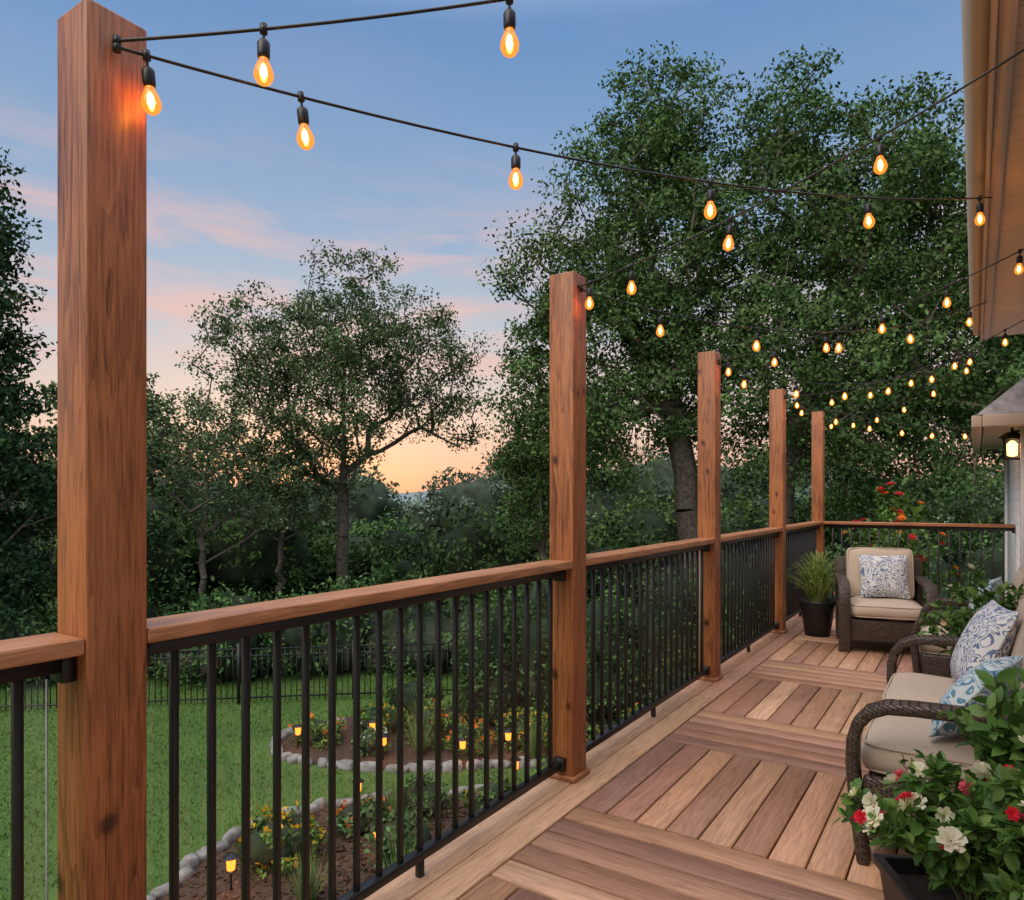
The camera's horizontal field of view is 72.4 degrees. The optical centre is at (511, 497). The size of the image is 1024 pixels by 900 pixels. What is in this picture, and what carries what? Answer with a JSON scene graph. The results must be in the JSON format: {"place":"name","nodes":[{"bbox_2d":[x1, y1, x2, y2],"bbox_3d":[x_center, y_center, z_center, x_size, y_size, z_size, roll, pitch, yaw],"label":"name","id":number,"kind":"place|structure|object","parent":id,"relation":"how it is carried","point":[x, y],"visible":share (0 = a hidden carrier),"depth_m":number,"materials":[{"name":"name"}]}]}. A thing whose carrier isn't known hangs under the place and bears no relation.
{"place":"outdoors","nodes":[
{"label":"outdoors","id":0,"kind":"place"},
{"bbox_2d":[0,606,587,899],"bbox_3d":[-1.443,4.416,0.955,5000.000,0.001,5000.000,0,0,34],"label":"ground","id":1,"kind":"structure","parent":0,"point":[185,849],"depth_m":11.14,"materials":[{"name":"green plant"}]},
{"bbox_2d":[0,146,57,616],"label":"maple tree","id":2,"kind":"object","parent":1,"relation":"on","point":[22,475],"visible":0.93,"depth_m":17.29,"materials":[{"name":"green plant"}]},
{"bbox_2d":[11,372,205,537],"bbox_3d":[-15.825,-0.329,27.448,7.556,9.571,7.250,0,0,-9],"label":"maple tree","id":3,"kind":"object","parent":1,"relation":"on","point":[150,434],"visible":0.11,"depth_m":26.95,"materials":[{"name":"green plant"}]},
{"bbox_2d":[147,384,296,602],"bbox_3d":[-8.881,0.597,20.221,3.999,7.674,4.611,0,0,34],"label":"young tree","id":4,"kind":"object","parent":1,"relation":"on","point":[240,498],"visible":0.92,"depth_m":20.18,"materials":[{"name":"green plant"}]},
{"bbox_2d":[212,432,342,598],"bbox_3d":[-8.026,1.062,24.337,4.059,6.733,4.282,0,0,5],"label":"young tree","id":5,"kind":"object","parent":1,"relation":"on","point":[288,502],"visible":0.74,"depth_m":23.93,"materials":[{"name":"green plant"}]},
{"bbox_2d":[156,794,467,899],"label":"garden bed","id":6,"kind":"object","parent":1,"relation":"on","point":[187,890],"visible":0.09,"depth_m":8.09,"materials":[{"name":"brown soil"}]},
{"bbox_2d":[222,852,239,890],"bbox_3d":[-3.115,4.181,7.758,0.180,0.470,0.180,0,0,34],"label":"path light","id":7,"kind":"object","parent":6,"relation":"on","point":[230,858],"visible":0.96,"depth_m":7.72,"materials":[{"name":"yellow glass"}]},
{"bbox_2d":[233,800,327,888],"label":"garden shrub","id":8,"kind":"object","parent":6,"relation":"on","point":[261,845],"visible":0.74,"depth_m":8.18,"materials":[{"name":"green plant"}]},
{"bbox_2d":[282,844,337,899],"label":"ornamental grass","id":9,"kind":"object","parent":6,"relation":"on","point":[313,890],"depth_m":7.49,"materials":[{"name":"green plant"}]},
{"bbox_2d":[324,793,390,838],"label":"garden shrub","id":10,"kind":"object","parent":6,"relation":"on","point":[344,820],"visible":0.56,"depth_m":9.04,"materials":[{"name":"green plant"}]},
{"bbox_2d":[374,768,413,822],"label":"ornamental grass","id":11,"kind":"object","parent":6,"relation":"on","point":[393,801],"depth_m":9.35,"materials":[{"name":"green plant"}]},
{"bbox_2d":[360,807,434,871],"bbox_3d":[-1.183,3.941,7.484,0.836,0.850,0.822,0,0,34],"label":"ornamental grass","id":12,"kind":"object","parent":6,"relation":"on","point":[391,858],"depth_m":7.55,"materials":[{"name":"green plant"}]},
{"bbox_2d":[388,767,451,818],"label":"garden shrub","id":13,"kind":"object","parent":6,"relation":"on","point":[428,796],"visible":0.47,"depth_m":9.48,"materials":[{"name":"green plant"}]},
{"bbox_2d":[458,761,510,811],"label":"garden shrub","id":14,"kind":"object","parent":6,"relation":"on","point":[479,796],"visible":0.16,"depth_m":9.16,"materials":[{"name":"green plant"}]},
{"bbox_2d":[531,753,547,771],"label":"garden shrub","id":15,"kind":"object","parent":6,"relation":"on","point":[542,759],"visible":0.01,"depth_m":10.59,"materials":[{"name":"green plant"}]},
{"bbox_2d":[147,784,482,899],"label":"stone border","id":16,"kind":"object","parent":1,"relation":"on","point":[189,863],"visible":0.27,"depth_m":8.71,"materials":[{"name":"grey stone"}]},
{"bbox_2d":[0,638,635,710],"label":"black metal fence","id":17,"kind":"object","parent":1,"relation":"on","point":[238,656],"visible":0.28,"depth_m":14.96,"materials":[{"name":"black metal"}]},
{"bbox_2d":[175,239,500,589],"bbox_3d":[-5.994,-2.347,25.088,7.458,13.535,10.900,0,0,60],"label":"ash tree","id":18,"kind":"object","parent":1,"relation":"on","point":[347,357],"visible":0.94,"depth_m":24.35,"materials":[{"name":"green plant"}]},
{"bbox_2d":[0,553,695,694],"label":"undergrowth","id":19,"kind":"object","parent":1,"relation":"on","point":[15,625],"visible":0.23,"depth_m":17.01,"materials":[{"name":"green plant"}]},
{"bbox_2d":[269,717,546,773],"bbox_3d":[-0.659,4.381,11.621,7.755,0.240,2.441,0,0,23],"label":"stone border","id":20,"kind":"object","parent":1,"relation":"on","point":[345,764],"visible":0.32,"depth_m":11.36,"materials":[{"name":"grey stone"}]},
{"bbox_2d":[281,704,615,768],"bbox_3d":[-0.098,4.354,13.145,8.191,0.100,3.775,0,0,2],"label":"garden bed","id":21,"kind":"object","parent":1,"relation":"on","point":[344,749],"visible":0.09,"depth_m":12.01,"materials":[{"name":"brown soil"}]},
{"bbox_2d":[293,724,301,748],"bbox_3d":[-3.726,4.181,12.180,0.180,0.470,0.180,0,0,34],"label":"path light","id":22,"kind":"object","parent":21,"relation":"on","point":[297,727],"visible":0.98,"depth_m":12.15,"materials":[{"name":"yellow glass"}]},
{"bbox_2d":[288,712,347,750],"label":"garden shrub","id":23,"kind":"object","parent":21,"relation":"on","point":[319,733],"visible":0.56,"depth_m":12.24,"materials":[{"name":"green plant"}]},
{"bbox_2d":[349,722,391,756],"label":"garden shrub","id":24,"kind":"object","parent":21,"relation":"on","point":[368,742],"visible":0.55,"depth_m":11.82,"materials":[{"name":"green plant"}]},
{"bbox_2d":[368,719,375,728],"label":"path light","id":25,"kind":"object","parent":21,"relation":"on","point":[371,722],"visible":0.55,"depth_m":12.39,"materials":[{"name":"yellow glass"}]},
{"bbox_2d":[360,698,409,734],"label":"garden shrub","id":26,"kind":"object","parent":21,"relation":"on","point":[367,714],"visible":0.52,"depth_m":12.73,"materials":[{"name":"green plant"}]},
{"bbox_2d":[383,733,388,759],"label":"path light","id":27,"kind":"object","parent":21,"relation":"on","point":[385,736],"visible":0.66,"depth_m":11.64,"materials":[{"name":"yellow glass"}]},
{"bbox_2d":[383,673,450,716],"bbox_3d":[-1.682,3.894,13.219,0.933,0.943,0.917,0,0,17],"label":"ornamental grass","id":28,"kind":"object","parent":21,"relation":"on","point":[414,708],"depth_m":13.26,"materials":[{"name":"green plant"}]},
{"bbox_2d":[389,697,464,753],"bbox_3d":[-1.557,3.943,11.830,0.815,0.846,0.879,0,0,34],"label":"ornamental grass","id":29,"kind":"object","parent":21,"relation":"on","point":[414,739],"depth_m":11.82,"materials":[{"name":"green plant"}]},
{"bbox_2d":[458,737,467,763],"bbox_3d":[-0.812,4.181,11.510,0.180,0.470,0.180,0,0,34],"label":"path light","id":30,"kind":"object","parent":21,"relation":"on","point":[462,740],"visible":0.98,"depth_m":11.47,"materials":[{"name":"yellow glass"}]},
{"bbox_2d":[441,713,497,756],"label":"garden shrub","id":31,"kind":"object","parent":21,"relation":"on","point":[478,735],"visible":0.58,"depth_m":11.94,"materials":[{"name":"green plant"}]},
{"bbox_2d":[448,589,523,725],"bbox_3d":[-0.417,3.029,13.418,1.554,2.889,1.742,0,0,34],"label":"evergreen shrub","id":32,"kind":"object","parent":21,"relation":"on","point":[479,665],"visible":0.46,"depth_m":13.02,"materials":[{"name":"green plant"}]},
{"bbox_2d":[503,729,510,753],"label":"path light","id":33,"kind":"object","parent":21,"relation":"on","point":[507,732],"visible":0.96,"depth_m":11.88,"materials":[{"name":"yellow glass"}]},
{"bbox_2d":[494,704,547,752],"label":"garden shrub","id":34,"kind":"object","parent":21,"relation":"on","point":[507,720],"visible":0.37,"depth_m":12.21,"materials":[{"name":"green plant"}]},
{"bbox_2d":[517,711,547,758],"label":"ornamental grass","id":35,"kind":"object","parent":21,"relation":"on","point":[532,744],"depth_m":11.57,"materials":[{"name":"green plant"}]},
{"bbox_2d":[506,559,590,721],"bbox_3d":[0.663,2.822,13.438,1.872,3.295,1.672,0,0,34],"label":"evergreen shrub","id":36,"kind":"object","parent":21,"relation":"on","point":[532,650],"visible":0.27,"depth_m":13.13,"materials":[{"name":"green plant"}]},
{"bbox_2d":[541,719,599,745],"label":"garden shrub","id":37,"kind":"object","parent":21,"relation":"on","point":[588,732],"visible":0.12,"depth_m":12.09,"materials":[{"name":"green plant"}]},
{"bbox_2d":[586,568,656,726],"bbox_3d":[1.941,2.940,13.619,1.866,3.054,1.936,0,0,23],"label":"evergreen shrub","id":38,"kind":"object","parent":21,"relation":"on","point":[597,656],"visible":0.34,"depth_m":13.20,"materials":[{"name":"green plant"}]},
{"bbox_2d":[620,702,642,718],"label":"garden shrub","id":39,"kind":"object","parent":21,"relation":"on","point":[636,708],"visible":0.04,"depth_m":12.09,"materials":[{"name":"green plant"}]},
{"bbox_2d":[630,554,695,703],"bbox_3d":[3.209,2.726,13.641,2.307,3.466,2.175,0,0,34],"label":"evergreen shrub","id":40,"kind":"object","parent":21,"relation":"on","point":[656,631],"visible":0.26,"depth_m":13.28,"materials":[{"name":"green plant"}]},
{"bbox_2d":[684,529,764,676],"bbox_3d":[4.241,2.387,13.498,2.811,4.125,2.726,0,0,34],"label":"evergreen shrub","id":41,"kind":"object","parent":21,"relation":"on","point":[729,599],"visible":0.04,"depth_m":13.03,"materials":[{"name":"green plant"}]},
{"bbox_2d":[0,479,1002,620],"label":"woodland edge","id":42,"kind":"structure","parent":1,"relation":"on","point":[398,554],"depth_m":25.77,"materials":[{"name":"green plant"}]},
{"bbox_2d":[0,429,1004,549],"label":"distant treeline","id":43,"kind":"object","parent":1,"relation":"on","point":[372,496],"visible":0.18,"depth_m":44.52,"materials":[{"name":"green plant"}]},
{"bbox_2d":[509,757,520,769],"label":"path light","id":44,"kind":"object","parent":1,"relation":"on","point":[518,759],"visible":0.13,"depth_m":10.61,"materials":[{"name":"yellow glass"}]},
{"bbox_2d":[485,406,610,579],"bbox_3d":[1.236,0.388,23.837,4.646,8.078,3.896,0,0,34],"label":"young tree","id":45,"kind":"object","parent":1,"relation":"on","point":[514,470],"visible":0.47,"depth_m":23.30,"materials":[{"name":"green plant"}]},
{"bbox_2d":[474,40,800,592],"bbox_3d":[3.793,-4.278,20.828,9.768,17.565,6.880,0,0,9],"label":"oak tree","id":46,"kind":"object","parent":1,"relation":"on","point":[664,136],"visible":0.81,"depth_m":20.04,"materials":[{"name":"green plant"}]},
{"bbox_2d":[364,610,946,899],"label":"wooden deck","id":47,"kind":"structure","parent":1,"relation":"on","point":[731,784],"depth_m":3.18,"materials":[{"name":"brown wood"}]},
{"bbox_2d":[0,632,83,899],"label":"railing","id":48,"kind":"object","parent":47,"relation":"on","point":[53,655],"visible":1,"depth_m":1.51,"materials":[{"name":"wood"},{"name":"black metal"}]},
{"bbox_2d":[58,0,146,899],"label":"wooden post","id":49,"kind":"object","parent":47,"relation":"on","point":[102,462],"visible":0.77,"depth_m":1.61,"materials":[{"name":"brown wood"}]},
{"bbox_2d":[112,0,518,86],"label":"string light","id":50,"kind":"object","parent":49,"relation":"attached to","point":[263,74],"visible":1,"depth_m":1.62,"materials":[{"name":"yellow glass"}]},
{"bbox_2d":[147,560,572,899],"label":"railing","id":51,"kind":"object","parent":47,"relation":"on","point":[172,635],"visible":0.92,"depth_m":2.35,"materials":[{"name":"wood"},{"name":"black metal"}]},
{"bbox_2d":[112,42,992,228],"bbox_3d":[0.733,-1.194,2.531,3.782,0.586,0.058,0,0,-29],"label":"string light","id":52,"kind":"object","parent":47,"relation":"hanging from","point":[151,104],"visible":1,"depth_m":1.97,"materials":[{"name":"yellow glass"}]},
{"bbox_2d":[550,271,589,783],"bbox_3d":[0.285,0.156,3.565,0.170,2.560,0.170,0,0,34],"label":"wooden post","id":53,"kind":"object","parent":47,"relation":"on","point":[567,421],"visible":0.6,"depth_m":3.51,"materials":[{"name":"brown wood"}]},
{"bbox_2d":[586,538,714,752],"bbox_3d":[0.911,0.866,4.511,0.140,1.100,2.128,0,0,34],"label":"railing","id":54,"kind":"object","parent":47,"relation":"on","point":[609,560],"visible":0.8,"depth_m":4.38,"materials":[{"name":"black painted metal"},{"name":"stained cedar wood"}]},
{"bbox_2d":[698,351,722,682],"bbox_3d":[1.538,0.156,5.458,0.170,2.560,0.170,0,0,34],"label":"wooden post","id":55,"kind":"object","parent":47,"relation":"on","point":[709,446],"visible":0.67,"depth_m":5.40,"materials":[{"name":"brown wood"}]},
{"bbox_2d":[721,527,782,663],"bbox_3d":[2.164,0.866,6.404,0.140,1.100,2.128,0,0,34],"label":"railing","id":56,"kind":"object","parent":47,"relation":"on","point":[753,541],"visible":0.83,"depth_m":6.40,"materials":[{"name":"black painted metal"},{"name":"stained cedar wood"}]},
{"bbox_2d":[769,389,787,633],"bbox_3d":[2.791,0.156,7.351,0.170,2.560,0.170,0,0,34],"label":"wooden post","id":57,"kind":"object","parent":47,"relation":"on","point":[777,458],"visible":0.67,"depth_m":7.29,"materials":[{"name":"brown wood"}]},
{"bbox_2d":[580,287,985,352],"bbox_3d":[1.941,-1.155,4.364,3.616,0.605,0.057,0,0,-28],"label":"string light","id":58,"kind":"object","parent":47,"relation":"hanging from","point":[756,344],"visible":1,"depth_m":4.12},
{"bbox_2d":[578,49,1023,309],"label":"string light","id":59,"kind":"object","parent":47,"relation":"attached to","point":[880,166],"visible":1,"depth_m":2.73,"materials":[{"name":"yellow glass"}]},
{"bbox_2d":[786,521,822,620],"bbox_3d":[3.417,0.866,8.297,0.140,1.100,2.128,0,0,34],"label":"railing","id":60,"kind":"object","parent":47,"relation":"on","point":[800,539],"visible":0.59,"depth_m":8.12,"materials":[{"name":"black metal"}]},
{"bbox_2d":[811,411,824,562],"bbox_3d":[4.044,0.156,9.244,0.170,2.560,0.170,0,0,34],"label":"wooden post","id":61,"kind":"object","parent":47,"relation":"on","point":[817,466],"visible":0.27,"depth_m":9.19,"materials":[{"name":"brown wood"}]},
{"bbox_2d":[718,344,983,399],"bbox_3d":[3.020,-1.127,6.006,3.086,0.639,0.060,0,0,-22],"label":"string light","id":62,"kind":"object","parent":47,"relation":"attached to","point":[844,395],"visible":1,"depth_m":5.91,"materials":[{"name":"yellow glass"}]},
{"bbox_2d":[717,249,1023,375],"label":"string light","id":63,"kind":"object","parent":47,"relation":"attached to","point":[1019,269],"visible":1,"depth_m":4.51,"materials":[{"name":"yellow glass"}]},
{"bbox_2d":[785,397,970,438],"bbox_3d":[4.048,-0.843,7.551,2.449,0.407,0.060,0,0,-12],"label":"string light","id":64,"kind":"object","parent":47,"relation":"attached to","point":[869,428],"visible":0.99,"depth_m":7.52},
{"bbox_2d":[834,547,939,651],"bbox_3d":[3.501,0.955,6.617,0.800,0.925,0.845,0,0,21],"label":"wicker armchair","id":65,"kind":"object","parent":47,"relation":"on","point":[882,601],"visible":0.91,"depth_m":6.53,"materials":[{"name":"fabric"}]},
{"bbox_2d":[784,320,1023,408],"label":"string light","id":66,"kind":"object","parent":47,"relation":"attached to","point":[954,367],"visible":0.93,"depth_m":6.37,"materials":[{"name":"yellow glass"}]},
{"bbox_2d":[824,347,983,428],"bbox_3d":[4.289,-1.138,7.912,0.056,0.578,2.588,0,0,-8],"label":"string light","id":67,"kind":"object","parent":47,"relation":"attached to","point":[966,371],"visible":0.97,"depth_m":7.70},
{"bbox_2d":[823,521,1014,609],"bbox_3d":[4.955,0.866,8.640,2.044,1.100,0.140,0,0,34],"label":"railing","id":68,"kind":"object","parent":47,"relation":"on","point":[935,526],"visible":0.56,"depth_m":8.48,"materials":[{"name":"black metal"}]},
{"bbox_2d":[831,735,1023,899],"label":"potted flower shrub","id":69,"kind":"object","parent":47,"relation":"on","point":[974,850],"visible":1,"depth_m":1.82,"materials":[{"name":"green plant"}]},
{"bbox_2d":[845,598,1023,864],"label":"wicker loveseat","id":70,"kind":"object","parent":47,"relation":"on","point":[901,716],"visible":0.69,"depth_m":2.77,"materials":[{"name":"fabric"}]},
{"bbox_2d":[911,567,1023,677],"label":"wicker armchair","id":71,"kind":"object","parent":47,"relation":"on","point":[927,659],"visible":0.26,"depth_m":4.81,"materials":[{"name":"wicker"}]},
{"bbox_2d":[917,563,1023,655],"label":"potted leafy shrub","id":72,"kind":"object","parent":47,"relation":"on","point":[955,625],"visible":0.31,"depth_m":4.27,"materials":[{"name":"green plant"}]},
{"bbox_2d":[937,667,1023,807],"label":"potted tall shrub","id":73,"kind":"object","parent":47,"relation":"on","point":[995,737],"visible":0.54,"depth_m":2.20,"materials":[{"name":"green plant"}]},
{"bbox_2d":[764,512,858,607],"bbox_3d":[5.698,2.362,13.338,2.802,4.193,3.008,0,0,34],"label":"evergreen shrub","id":74,"kind":"object","parent":1,"relation":"on","point":[836,554],"visible":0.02,"depth_m":13.08,"materials":[{"name":"green plant"}]},
{"bbox_2d":[692,43,1023,565],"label":"oak tree","id":75,"kind":"object","parent":1,"relation":"on","point":[789,160],"visible":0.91,"depth_m":17.90,"materials":[{"name":"green plant"}]},
{"bbox_2d":[834,477,961,605],"bbox_3d":[5.389,1.020,9.854,1.542,2.599,1.495,0,0,4],"label":"flowering shrub","id":76,"kind":"object","parent":1,"relation":"on","point":[891,517],"visible":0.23,"depth_m":9.72,"materials":[{"name":"green plant"}]},
{"bbox_2d":[861,507,991,610],"bbox_3d":[7.260,2.321,12.874,3.354,4.327,3.103,0,0,34],"label":"evergreen shrub","id":77,"kind":"object","parent":1,"relation":"on","point":[933,565],"visible":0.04,"depth_m":12.57,"materials":[{"name":"green plant"}]},
{"bbox_2d":[860,235,1023,484],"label":"oak tree","id":78,"kind":"object","parent":1,"relation":"on","point":[1017,338],"visible":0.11,"depth_m":20.84,"materials":[{"name":"green plant"}]},
{"bbox_2d":[947,472,1004,596],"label":"evergreen shrub","id":79,"kind":"object","parent":1,"relation":"on","point":[987,560],"visible":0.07,"depth_m":12.23,"materials":[{"name":"green plant"}]},
{"bbox_2d":[1007,432,1019,591],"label":"siding walls","id":80,"kind":"structure","parent":1,"relation":"on","point":[1013,513],"depth_m":8.53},
{"bbox_2d":[977,378,1023,445],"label":"bay hip roof","id":81,"kind":"structure","parent":80,"relation":"on","point":[1011,400],"depth_m":6.54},
{"bbox_2d":[971,413,1023,453],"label":"bay gutter and soffit","id":82,"kind":"object","parent":81,"relation":"attached to","point":[995,427],"visible":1,"depth_m":7.08,"materials":[{"name":"beige metal"}]},
{"bbox_2d":[983,0,1023,336],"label":"soffit","id":83,"kind":"structure","parent":80,"relation":"on","point":[1007,311],"depth_m":3.79,"materials":[{"name":"brown wood"}]},
{"bbox_2d":[999,427,1019,459],"bbox_3d":[4.864,-0.524,6.806,0.222,0.320,0.222,0,0,-34],"label":"wall lantern","id":84,"kind":"object","parent":80,"relation":"attached to","point":[1012,446],"depth_m":6.78,"materials":[{"name":"black metal"}]},
{"bbox_2d":[1005,426,1023,600],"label":"corner boards","id":85,"kind":"object","parent":80,"relation":"attached to","point":[1021,496],"visible":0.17,"depth_m":6.61,"materials":[{"name":"white wood"}]},
{"bbox_2d":[41,488,899,507],"bbox_3d":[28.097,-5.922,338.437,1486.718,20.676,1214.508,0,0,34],"label":"distant hills","id":86,"kind":"structure","parent":0,"point":[411,494],"depth_m":432.27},
{"bbox_2d":[0,0,1020,492],"label":"sky","id":87,"kind":"structure","parent":0,"point":[233,196],"materials":[{"name":"blue"}]},
{"bbox_2d":[777,550,852,636],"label":"potted ornamental grass","id":88,"kind":"object","parent":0,"point":[817,605],"depth_m":7.08,"materials":[{"name":"green plant"}]},
{"bbox_3d":[2.172,-2.454,-0.179,3.720,1.540,14.100,0,0,33],"label":"main roof","id":89,"kind":"object","parent":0,"visible":0},
{"bbox_2d":[980,0,1018,341],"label":"fascia","id":90,"kind":"structure","parent":89,"relation":"attached to","point":[1008,15],"depth_m":2.85,"materials":[{"name":"brown wood"}]},
{"bbox_2d":[961,0,989,335],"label":"gutter","id":91,"kind":"object","parent":90,"relation":"attached to","point":[975,25],"visible":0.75,"depth_m":2.94,"materials":[{"name":"brown metal"}]}
]}

